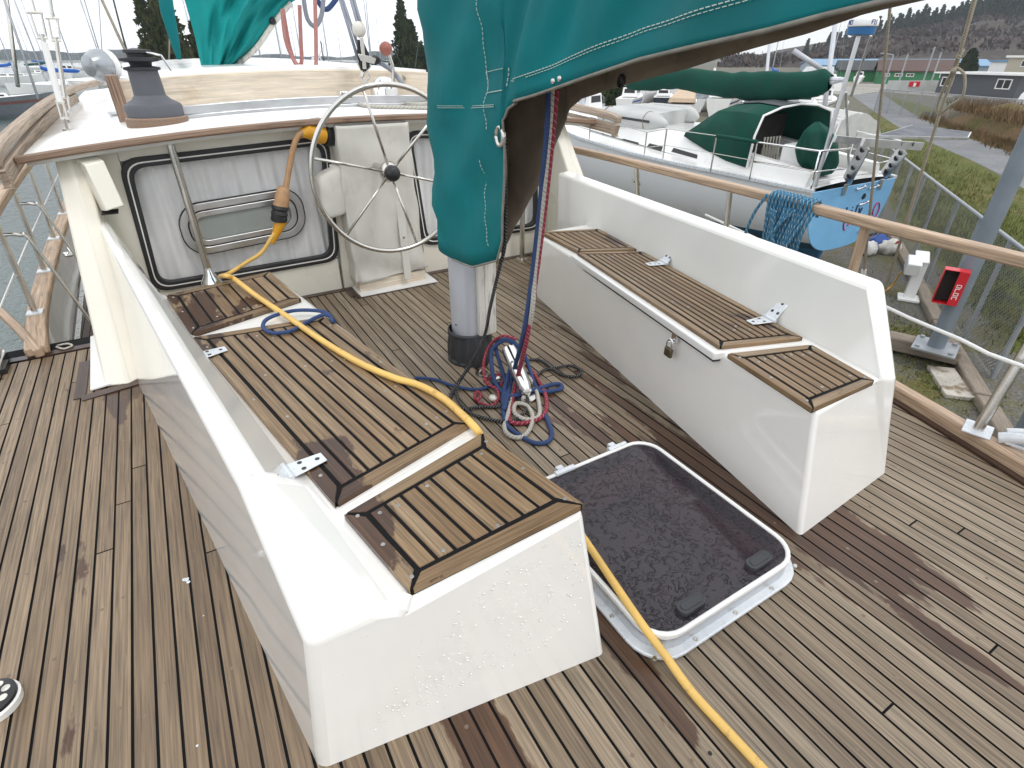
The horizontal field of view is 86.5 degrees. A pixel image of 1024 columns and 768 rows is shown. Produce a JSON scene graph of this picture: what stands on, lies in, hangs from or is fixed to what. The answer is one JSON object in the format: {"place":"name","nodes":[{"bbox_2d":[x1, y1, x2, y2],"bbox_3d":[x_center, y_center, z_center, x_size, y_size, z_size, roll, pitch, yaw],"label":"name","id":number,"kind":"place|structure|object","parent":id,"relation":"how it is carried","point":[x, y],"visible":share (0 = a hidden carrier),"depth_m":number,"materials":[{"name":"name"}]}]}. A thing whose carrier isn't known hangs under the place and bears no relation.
{"place":"outdoors","nodes":[
{"label":"outdoors","id":0,"kind":"place"},
{"bbox_2d":[5,0,19,86],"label":"stay","id":1,"kind":"object","parent":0,"point":[13,55],"visible":1,"depth_m":13.96,"materials":[{"name":"silver metal"}]},
{"bbox_2d":[3,0,39,99],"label":"stay","id":2,"kind":"object","parent":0,"point":[21,50],"visible":1,"depth_m":8.99,"materials":[{"name":"metal"}]},
{"bbox_2d":[72,276,93,339],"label":"side deck","id":3,"kind":"structure","parent":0,"point":[86,329],"depth_m":4.33,"materials":[{"name":"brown wood"}]},
{"bbox_2d":[0,163,91,325],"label":"hand rail","id":4,"kind":"object","parent":3,"relation":"on","point":[6,195],"visible":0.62,"depth_m":3.78,"materials":[{"name":"silver metal"}]},
{"bbox_2d":[0,175,57,308],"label":"jack line","id":5,"kind":"object","parent":4,"relation":"attached to","point":[12,278],"visible":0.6,"depth_m":3.68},
{"bbox_2d":[74,280,83,338],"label":"genoa track","id":6,"kind":"structure","parent":3,"relation":"on","point":[79,319],"depth_m":4.43,"materials":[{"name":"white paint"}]},
{"bbox_2d":[0,60,390,351],"bbox_3d":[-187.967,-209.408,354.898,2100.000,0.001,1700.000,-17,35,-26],"label":"water","id":7,"kind":"structure","parent":0,"point":[15,304],"depth_m":15.94,"materials":[{"name":"grey liquid"}]},
{"bbox_2d":[0,12,46,86],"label":"sailboat","id":8,"kind":"object","parent":7,"relation":"on","point":[10,78],"visible":0.66,"depth_m":90.95,"materials":[{"name":"white plastic"}]},
{"bbox_2d":[0,23,53,118],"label":"sailboat","id":9,"kind":"object","parent":7,"relation":"on","point":[15,106],"visible":0.55,"depth_m":44.98,"materials":[{"name":"plastic"}]},
{"bbox_2d":[19,0,72,79],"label":"sailboat","id":10,"kind":"object","parent":7,"relation":"on","point":[68,76],"visible":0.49,"depth_m":114.42,"materials":[{"name":"white plastic"}]},
{"bbox_2d":[0,0,99,95],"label":"sailboat","id":11,"kind":"object","parent":7,"relation":"on","point":[27,88],"visible":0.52,"depth_m":67.14,"materials":[{"name":"grey paint"}]},
{"bbox_2d":[39,0,92,81],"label":"sailboat","id":12,"kind":"object","parent":7,"relation":"on","point":[77,79],"visible":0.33,"depth_m":77.17,"materials":[{"name":"grey paint"}]},
{"bbox_2d":[0,48,395,59],"bbox_3d":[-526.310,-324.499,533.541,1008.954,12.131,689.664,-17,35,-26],"label":"shore","id":13,"kind":"structure","parent":0,"point":[118,53],"depth_m":563.82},
{"bbox_2d":[132,0,154,56],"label":"cedar tree","id":14,"kind":"object","parent":13,"relation":"on","point":[139,11],"visible":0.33,"depth_m":64.22,"materials":[{"name":"green plant"}]},
{"bbox_2d":[143,0,195,59],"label":"cedar tree","id":15,"kind":"object","parent":13,"relation":"on","point":[159,41],"visible":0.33,"depth_m":64.33,"materials":[{"name":"green plant"}]},
{"bbox_2d":[388,0,423,69],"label":"conifer tree","id":16,"kind":"object","parent":13,"relation":"on","point":[402,44],"visible":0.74,"depth_m":87.61,"materials":[{"name":"green plant"}]},
{"bbox_2d":[280,0,317,64],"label":"hanging rope","id":17,"kind":"object","parent":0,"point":[285,38],"visible":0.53,"depth_m":4.41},
{"bbox_2d":[302,0,325,28],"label":"hanging rope","id":18,"kind":"object","parent":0,"point":[321,13],"visible":0.84,"depth_m":4.49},
{"bbox_2d":[0,0,983,56],"label":"sky","id":19,"kind":"structure","parent":0,"point":[125,8],"materials":[{"name":"white"}]},
{"bbox_2d":[0,252,1023,767],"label":"deck","id":20,"kind":"structure","parent":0,"point":[884,628],"depth_m":1.63,"materials":[{"name":"brown wood"}]},
{"bbox_2d":[0,678,23,721],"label":"deck plate","id":21,"kind":"object","parent":20,"relation":"on","point":[11,693],"visible":1,"depth_m":1.41,"materials":[{"name":"black plastic"}]},
{"bbox_2d":[166,144,221,285],"bbox_3d":[-1.869,-0.875,3.237,0.124,1.046,0.124,-17,35,-26],"label":"roof post","id":22,"kind":"object","parent":20,"relation":"on","point":[210,276],"visible":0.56,"depth_m":3.17,"materials":[{"name":"silver metal"}]},
{"bbox_2d":[13,88,595,390],"bbox_3d":[-2.116,-2.077,5.485,3.614,1.578,5.932,-17,35,-26],"label":"wheelhouse","id":23,"kind":"object","parent":20,"relation":"on","point":[116,173],"visible":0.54,"depth_m":3.31,"materials":[{"name":"beige paint"}]},
{"bbox_2d":[26,0,72,129],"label":"shroud turnbuckle","id":24,"kind":"object","parent":23,"relation":"on","point":[42,38],"visible":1,"depth_m":3.24,"materials":[{"name":"silver metal"}]},
{"bbox_2d":[0,80,104,189],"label":"roof rail","id":25,"kind":"object","parent":23,"relation":"on","point":[32,124],"visible":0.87,"depth_m":3.11,"materials":[{"name":"brown wood"}]},
{"bbox_2d":[44,0,72,122],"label":"shroud turnbuckle","id":26,"kind":"object","parent":23,"relation":"on","point":[56,40],"visible":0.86,"depth_m":3.57,"materials":[{"name":"silver metal"}]},
{"bbox_2d":[81,48,121,114],"bbox_3d":[-2.875,-2.145,3.862,0.229,0.406,0.232,-17,35,-26],"label":"searchlight","id":27,"kind":"object","parent":23,"relation":"on","point":[98,64],"visible":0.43,"depth_m":3.75,"materials":[{"name":"silver metal"}]},
{"bbox_2d":[118,49,188,128],"bbox_3d":[-2.167,-1.759,3.240,0.339,0.403,0.339,-17,35,-26],"label":"deck winch","id":28,"kind":"object","parent":23,"relation":"on","point":[150,103],"visible":0.97,"depth_m":3.18,"materials":[{"name":"grey metal"}]},
{"bbox_2d":[120,138,339,289],"bbox_3d":[-1.686,-1.065,3.433,1.267,0.870,0.095,-17,35,-26],"label":"window","id":29,"kind":"structure","parent":23,"relation":"in","point":[154,197],"depth_m":3.35,"materials":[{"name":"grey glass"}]},
{"bbox_2d":[104,70,427,121],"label":"traveller beam","id":30,"kind":"structure","parent":23,"relation":"on","point":[204,95],"depth_m":3.83,"materials":[{"name":"brown wood"}]},
{"bbox_2d":[352,21,380,82],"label":"mainsheet block","id":31,"kind":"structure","parent":30,"relation":"attached to","point":[365,60],"depth_m":3.82,"materials":[{"name":"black plastic"}]},
{"bbox_2d":[339,0,404,83],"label":"mainsheet","id":32,"kind":"object","parent":31,"relation":"attached to","point":[355,10],"visible":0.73,"depth_m":3.85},
{"bbox_2d":[120,58,425,79],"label":"raised cabin roof","id":33,"kind":"structure","parent":23,"relation":"on","point":[192,66],"depth_m":4.30,"materials":[{"name":"plastic"}]},
{"bbox_2d":[158,0,180,59],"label":"furled staysail","id":34,"kind":"object","parent":33,"relation":"on","point":[167,11],"visible":1,"depth_m":5.15,"materials":[{"name":"teal fabric"}]},
{"bbox_2d":[185,0,294,64],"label":"sail cover","id":35,"kind":"object","parent":33,"relation":"on","point":[232,31],"visible":0.99,"depth_m":4.58,"materials":[{"name":"teal fabric"}]},
{"bbox_2d":[284,5,303,63],"bbox_3d":[-1.761,-2.834,4.439,0.166,0.433,0.030,-17,35,-26],"label":"hanging rope","id":36,"kind":"object","parent":33,"relation":"on","point":[300,34],"visible":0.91,"depth_m":4.42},
{"bbox_2d":[299,117,334,146],"bbox_3d":[-1.187,-1.543,3.332,0.246,0.171,0.201,-17,35,-26],"label":"power inlet","id":37,"kind":"object","parent":23,"relation":"attached to","point":[327,136],"visible":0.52,"depth_m":3.29,"materials":[{"name":"yellow plastic"}]},
{"bbox_2d":[370,77,398,94],"bbox_3d":[-0.966,-2.222,4.121,0.210,0.185,0.213,-17,35,-26],"label":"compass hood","id":38,"kind":"object","parent":23,"relation":"on","point":[385,91],"visible":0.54,"depth_m":4.04,"materials":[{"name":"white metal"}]},
{"bbox_2d":[358,102,426,109],"bbox_3d":[-0.886,-2.124,4.138,1.190,0.077,0.758,13,33,20],"label":"roof rope","id":39,"kind":"object","parent":23,"relation":"on","point":[394,107],"visible":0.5,"depth_m":3.81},
{"bbox_2d":[409,130,538,244],"bbox_3d":[-0.250,-1.512,4.172,1.147,0.870,0.095,-17,35,-26],"label":"window","id":40,"kind":"structure","parent":23,"relation":"in","point":[423,160],"depth_m":3.99,"materials":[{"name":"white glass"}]},
{"bbox_2d":[568,104,621,136],"bbox_3d":[-0.629,-3.100,5.864,0.159,0.293,5.215,-19,36,-29],"label":"roof rail","id":41,"kind":"object","parent":23,"relation":"on","point":[612,129],"visible":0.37,"depth_m":4.16,"materials":[{"name":"brown wood"}]},
{"bbox_2d":[100,218,602,765],"bbox_3d":[-1.057,-0.066,2.237,0.758,0.698,3.255,-23,38,-33],"label":"cockpit bench","id":42,"kind":"object","parent":20,"relation":"on","point":[398,560],"visible":1,"depth_m":1.43,"materials":[{"name":"plastic"}]},
{"bbox_2d":[261,308,335,334],"bbox_3d":[-0.923,-0.269,2.342,0.294,0.061,0.225,-17,35,-26],"label":"reef line","id":43,"kind":"object","parent":42,"relation":"on","point":[324,313],"visible":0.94,"depth_m":2.33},
{"bbox_2d":[315,121,437,296],"bbox_3d":[-0.927,-1.177,3.698,0.729,1.084,0.244,-17,35,-26],"label":"steering pedestal","id":44,"kind":"object","parent":20,"relation":"on","point":[345,193],"visible":0.91,"depth_m":3.61,"materials":[{"name":"white plastic"}]},
{"bbox_2d":[308,81,436,252],"bbox_3d":[-0.812,-1.342,3.389,0.964,0.964,0.462,-17,35,-26],"label":"helm","id":45,"kind":"object","parent":44,"relation":"attached to","point":[388,171],"visible":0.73,"depth_m":3.18,"materials":[{"name":"silver metal"}]},
{"bbox_2d":[414,376,500,390],"bbox_3d":[-0.279,-0.001,2.774,0.461,0.025,0.093,3,31,5],"label":"reef line","id":46,"kind":"object","parent":20,"relation":"on","point":[450,384],"visible":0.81,"depth_m":2.76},
{"bbox_2d":[447,256,496,367],"bbox_3d":[-0.231,-2.944,1.371,0.254,6.520,0.283,-17,35,-26],"label":"mizzen mast","id":47,"kind":"object","parent":20,"relation":"on","point":[470,288],"visible":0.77,"depth_m":2.83,"materials":[{"name":"metal"}]},
{"bbox_2d":[417,0,923,267],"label":"boom sail cover","id":48,"kind":"object","parent":47,"relation":"attached to","point":[498,70],"visible":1,"depth_m":1.79,"materials":[{"name":"teal fabric"}]},
{"bbox_2d":[448,137,507,399],"bbox_3d":[-0.215,-0.450,2.405,0.315,1.181,0.311,-17,35,-26],"label":"halyard tail","id":49,"kind":"object","parent":20,"relation":"on","point":[460,379],"visible":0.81,"depth_m":2.37},
{"bbox_2d":[454,383,528,422],"bbox_3d":[-0.128,0.094,2.618,0.417,0.026,0.246,9,32,14],"label":"halyard tail","id":50,"kind":"object","parent":20,"relation":"on","point":[468,411],"visible":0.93,"depth_m":2.54},
{"bbox_2d":[218,130,767,767],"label":"shore cable","id":51,"kind":"object","parent":20,"relation":"on","point":[280,204],"visible":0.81,"depth_m":1.78,"materials":[{"name":"yellow plastic"}]},
{"bbox_2d":[473,334,515,404],"bbox_3d":[-0.108,-0.082,2.692,0.165,0.245,0.336,10,33,17],"label":"downhaul line","id":52,"kind":"object","parent":20,"relation":"on","point":[484,374],"visible":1,"depth_m":2.73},
{"bbox_2d":[502,345,535,402],"bbox_3d":[0.037,-0.058,2.711,0.098,0.209,0.283,-11,33,-17],"label":"pulley block","id":53,"kind":"object","parent":20,"relation":"on","point":[523,384],"visible":0.89,"depth_m":2.67,"materials":[{"name":"silver metal"}]},
{"bbox_2d":[516,211,527,260],"bbox_3d":[0.081,-1.478,4.242,0.100,1.038,0.100,-17,35,-26],"label":"roof post","id":54,"kind":"object","parent":20,"relation":"on","point":[521,257],"visible":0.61,"depth_m":4.41,"materials":[{"name":"silver metal"}]},
{"bbox_2d":[489,92,563,445],"bbox_3d":[0.108,-0.492,2.291,0.358,1.373,0.676,-6,32,-10],"label":"mizzen sheet","id":55,"kind":"object","parent":20,"relation":"on","point":[505,392],"visible":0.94,"depth_m":2.44,"materials":[{"name":"fabric"}]},
{"bbox_2d":[502,90,554,439],"bbox_3d":[0.069,-0.450,2.235,0.187,1.358,0.475,4,31,7],"label":"mizzen sheet","id":56,"kind":"object","parent":20,"relation":"on","point":[508,434],"visible":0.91,"depth_m":2.28,"materials":[{"name":"fabric"}]},
{"bbox_2d":[508,89,558,425],"bbox_3d":[0.089,-0.510,2.338,0.192,1.355,0.502,3,31,5],"label":"mizzen sheet","id":57,"kind":"object","parent":20,"relation":"on","point":[519,370],"visible":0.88,"depth_m":2.36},
{"bbox_2d":[529,358,581,378],"bbox_3d":[0.234,-0.088,2.924,0.280,0.019,0.209,-1,31,-1],"label":"halyard tail","id":58,"kind":"object","parent":20,"relation":"on","point":[549,366],"visible":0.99,"depth_m":2.91},
{"bbox_2d":[546,441,797,660],"bbox_3d":[0.471,0.577,1.957,0.680,0.298,0.805,-17,35,-26],"label":"deck hatch","id":59,"kind":"object","parent":20,"relation":"on","point":[692,559],"visible":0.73,"depth_m":1.78,"materials":[{"name":"white paint"}]},
{"bbox_2d":[537,171,895,534],"bbox_3d":[0.726,-0.551,3.036,0.665,0.700,3.025,-12,33,-19],"label":"cockpit bench","id":60,"kind":"object","parent":20,"relation":"on","point":[770,383],"visible":0.99,"depth_m":2.29,"materials":[{"name":"plastic"}]},
{"bbox_2d":[861,269,866,274],"bbox_3d":[1.886,-0.363,2.955,0.025,0.514,0.130,-27,40,-37],"label":"shroud end fitting","id":61,"kind":"object","parent":20,"relation":"on","point":[863,272],"visible":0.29,"depth_m":2.85,"materials":[{"name":"silver metal"}]},
{"bbox_2d":[863,8,891,269],"bbox_3d":[1.565,-2.359,2.126,0.012,3.791,0.823,-27,40,-37],"label":"mizzen shroud","id":62,"kind":"object","parent":61,"relation":"attached to","point":[879,117],"visible":1,"depth_m":2.58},
{"bbox_2d":[893,380,1023,485],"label":"toe rail","id":63,"kind":"object","parent":20,"relation":"on","point":[1007,460],"visible":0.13,"depth_m":2.40,"materials":[{"name":"brown wood"}]},
{"bbox_2d":[572,145,1023,440],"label":"hand rail","id":64,"kind":"object","parent":63,"relation":"on","point":[979,426],"visible":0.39,"depth_m":2.60,"materials":[{"name":"brown wood"}]},
{"bbox_2d":[744,189,821,250],"bbox_3d":[1.529,-0.859,3.138,0.178,0.459,0.415,-13,34,-21],"label":"coiled dock line","id":65,"kind":"object","parent":64,"relation":"hanging from","point":[784,227],"visible":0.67,"depth_m":3.02,"materials":[{"name":"fabric"}]},
{"bbox_2d":[705,214,1023,368],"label":"lifeline","id":66,"kind":"object","parent":64,"relation":"attached to","point":[970,344],"visible":0.64,"depth_m":2.39},
{"bbox_2d":[884,0,975,289],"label":"mizzen shroud","id":67,"kind":"object","parent":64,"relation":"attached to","point":[970,13],"visible":1,"depth_m":2.35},
{"bbox_2d":[935,0,976,114],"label":"knotted line","id":68,"kind":"object","parent":67,"relation":"attached to","point":[954,69],"visible":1,"depth_m":2.18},
{"bbox_2d":[998,428,1023,449],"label":"fairlead chock","id":69,"kind":"object","parent":63,"relation":"on","point":[1013,437],"visible":1,"depth_m":2.24,"materials":[{"name":"white paint"}]},
{"bbox_2d":[565,35,971,258],"bbox_3d":[3.660,-10.655,10.180,3.632,15.400,11.786,-17,35,-26],"label":"sailboat","id":70,"kind":"object","parent":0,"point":[784,145],"visible":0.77,"depth_m":10.26,"materials":[{"name":"white paint"}]},
{"bbox_2d":[597,103,698,129],"bbox_3d":[3.359,-6.418,13.036,1.712,0.466,2.329,-17,35,-26],"label":"inflatable dinghy","id":71,"kind":"object","parent":70,"relation":"on","point":[649,116],"visible":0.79,"depth_m":12.67,"materials":[{"name":"grey rubber"}]},
{"bbox_2d":[626,68,843,100],"bbox_3d":[4.332,-6.336,11.434,0.333,0.596,5.472,-17,35,-26],"label":"green sail cover","id":72,"kind":"object","parent":70,"relation":"attached to","point":[758,85],"visible":0.78,"depth_m":10.78,"materials":[{"name":"fabric"}]},
{"bbox_2d":[846,15,879,35],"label":"radar dome","id":73,"kind":"structure","parent":70,"relation":"attached to","point":[864,25],"depth_m":7.98,"materials":[{"name":"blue plastic"}]},
{"bbox_2d":[624,59,1023,426],"bbox_3d":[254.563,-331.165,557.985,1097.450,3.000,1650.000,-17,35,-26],"label":"ground","id":74,"kind":"structure","parent":0,"point":[1012,408],"depth_m":9.19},
{"bbox_2d":[601,87,621,105],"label":"evergreen bush","id":75,"kind":"object","parent":74,"relation":"on","point":[611,95],"visible":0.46,"depth_m":47.94,"materials":[{"name":"green plant"}]},
{"bbox_2d":[616,87,642,105],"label":"motorboat","id":76,"kind":"object","parent":74,"relation":"on","point":[627,97],"visible":0.68,"depth_m":42.97,"materials":[{"name":"white plastic"}]},
{"bbox_2d":[668,90,697,108],"bbox_3d":[10.361,-16.677,33.080,1.612,2.006,4.470,10,33,16],"label":"motorboat","id":77,"kind":"object","parent":74,"relation":"on","point":[684,98],"visible":0.5,"depth_m":31.69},
{"bbox_2d":[706,95,739,116],"bbox_3d":[16.185,-21.782,40.984,2.116,2.563,7.107,15,34,23],"label":"motor yacht","id":78,"kind":"object","parent":74,"relation":"on","point":[715,104],"visible":0.3,"depth_m":38.65,"materials":[{"name":"white plastic"}]},
{"bbox_2d":[822,24,837,106],"bbox_3d":[15.187,-15.172,26.000,0.220,3.571,2.340,7,32,12],"label":"spar","id":79,"kind":"object","parent":74,"relation":"on","point":[830,58],"visible":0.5,"depth_m":25.91,"materials":[{"name":"grey paint"}]},
{"bbox_2d":[827,107,880,138],"bbox_3d":[8.700,-7.156,14.843,1.432,0.645,2.586,0,31,-1],"label":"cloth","id":80,"kind":"object","parent":74,"relation":"on","point":[862,122],"visible":0.41,"depth_m":13.74,"materials":[{"name":"white fabric"}]},
{"bbox_2d":[878,238,901,255],"bbox_3d":[8.544,-3.111,12.267,0.537,0.325,0.397,-17,35,-26],"label":"crumpled sheet","id":81,"kind":"object","parent":74,"relation":"on","point":[887,247],"visible":0.88,"depth_m":12.17,"materials":[{"name":"fabric"}]},
{"bbox_2d":[897,250,929,303],"bbox_3d":[7.215,-1.910,9.758,0.417,0.870,0.461,17,35,26],"label":"dock pedestal","id":82,"kind":"object","parent":74,"relation":"on","point":[916,265],"visible":1,"depth_m":9.66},
{"bbox_2d":[890,331,961,364],"bbox_3d":[6.052,-0.542,8.027,0.913,0.200,0.300,20,37,30],"label":"timber sleeper","id":83,"kind":"object","parent":74,"relation":"on","point":[902,342],"visible":0.54,"depth_m":8.00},
{"bbox_2d":[911,126,1023,359],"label":"lamp pole","id":84,"kind":"object","parent":83,"relation":"on","point":[997,209],"visible":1,"depth_m":6.88,"materials":[{"name":"metal"}]},
{"bbox_2d":[931,266,970,306],"bbox_3d":[5.806,-1.292,7.200,0.275,0.462,0.168,20,36,29],"label":"red hose box","id":85,"kind":"object","parent":84,"relation":"attached to","point":[951,285],"visible":1,"depth_m":7.18,"materials":[{"name":"paint"}]},
{"bbox_2d":[916,283,940,324],"bbox_3d":[7.443,-1.458,9.736,0.200,0.120,1.891,13,34,21],"label":"edging timber","id":86,"kind":"object","parent":74,"relation":"on","point":[932,311],"visible":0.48,"depth_m":9.55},
{"bbox_2d":[846,144,1023,378],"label":"chainlink fence","id":87,"kind":"object","parent":74,"relation":"on","point":[1013,336],"visible":0.34,"depth_m":9.29,"materials":[{"name":"metal"}]},
{"bbox_2d":[861,267,1023,416],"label":"moss","id":88,"kind":"object","parent":74,"relation":"on","point":[934,363],"visible":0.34,"depth_m":7.89,"materials":[{"name":"green plant"}]},
{"bbox_2d":[869,113,1023,353],"bbox_3d":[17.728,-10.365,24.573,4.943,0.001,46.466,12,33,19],"label":"grass","id":89,"kind":"structure","parent":74,"relation":"on","point":[966,163],"depth_m":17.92,"materials":[{"name":"plant"}]},
{"bbox_2d":[873,88,1023,119],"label":"chainlink fence","id":90,"kind":"object","parent":74,"relation":"on","point":[918,103],"visible":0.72,"depth_m":38.72,"materials":[{"name":"metal"}]},
{"bbox_2d":[886,96,1011,149],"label":"grass","id":91,"kind":"structure","parent":74,"relation":"on","point":[912,106],"depth_m":45.74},
{"bbox_2d":[917,111,1016,154],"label":"dry grass","id":92,"kind":"structure","parent":91,"relation":"on","point":[979,135],"depth_m":28.89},
{"bbox_2d":[926,365,974,400],"bbox_3d":[5.967,-0.021,7.417,0.345,0.060,0.852,10,33,16],"label":"paving slab","id":93,"kind":"object","parent":74,"relation":"on","point":[948,377],"depth_m":7.35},
{"bbox_2d":[931,320,991,395],"bbox_3d":[6.557,-0.411,8.004,0.200,0.120,2.448,12,33,19],"label":"edging timber","id":94,"kind":"object","parent":74,"relation":"on","point":[967,371],"visible":0.41,"depth_m":7.45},
{"bbox_2d":[973,394,1023,453],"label":"edging timber","id":95,"kind":"object","parent":74,"relation":"on","point":[999,421],"visible":0.39,"depth_m":6.52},
{"bbox_2d":[835,60,877,81],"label":"green building","id":96,"kind":"structure","parent":0,"point":[868,69],"depth_m":92.25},
{"bbox_2d":[752,18,1023,67],"bbox_3d":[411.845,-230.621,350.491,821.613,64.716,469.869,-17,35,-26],"label":"hill","id":97,"kind":"structure","parent":0,"point":[998,53],"depth_m":220.85,"materials":[{"name":"plant"}]},
{"bbox_2d":[717,11,1023,67],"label":"hillside brush","id":98,"kind":"object","parent":97,"relation":"on","point":[744,59],"visible":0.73,"depth_m":227.17,"materials":[{"name":"plant"}]},
{"bbox_2d":[799,59,990,71],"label":"blue roofed shed","id":99,"kind":"structure","parent":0,"point":[984,64],"depth_m":142.05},
{"bbox_2d":[873,59,953,83],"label":"green building","id":100,"kind":"structure","parent":0,"point":[914,69],"depth_m":83.16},
{"bbox_2d":[834,81,1017,102],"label":"gravel lot","id":101,"kind":"structure","parent":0,"point":[865,87],"depth_m":70.99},
{"bbox_2d":[885,80,938,91],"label":"banner screen","id":102,"kind":"object","parent":101,"relation":"on","point":[921,85],"visible":0.86,"depth_m":66.70,"materials":[{"name":"fabric"}]},
{"bbox_2d":[957,48,979,70],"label":"conifer tree","id":103,"kind":"object","parent":101,"relation":"on","point":[969,61],"visible":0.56,"depth_m":95.47,"materials":[{"name":"green plant"}]},
{"bbox_2d":[934,71,1023,98],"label":"grey hut","id":104,"kind":"object","parent":101,"relation":"on","point":[996,84],"visible":0.81,"depth_m":58.43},
{"bbox_2d":[1004,55,1023,71],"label":"beige building","id":105,"kind":"structure","parent":101,"relation":"on","point":[1015,63],"depth_m":88.29,"materials":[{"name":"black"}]},
{"bbox_2d":[853,92,1023,187],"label":"path","id":106,"kind":"structure","parent":0,"point":[994,159],"depth_m":27.30,"materials":[{"name":"grey concrete"}]},
{"bbox_2d":[932,103,1023,142],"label":"scrub bank","id":107,"kind":"structure","parent":0,"point":[1004,129],"depth_m":30.69,"materials":[{"name":"brown plant"}]},
{"bbox_2d":[946,93,1023,127],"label":"scrub","id":108,"kind":"object","parent":107,"relation":"on","point":[1016,117],"visible":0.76,"depth_m":30.60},
{"bbox_3d":[-1.471,-0.095,5.250,4.660,2.330,12.700,-17,35,-26],"label":"sailboat hull","id":109,"kind":"object","parent":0,"visible":0},
{"bbox_2d":[0,199,79,357],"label":"bulwark","id":110,"kind":"object","parent":109,"relation":"attached to","point":[38,335],"visible":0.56,"depth_m":3.93,"materials":[{"name":"brown wood"}]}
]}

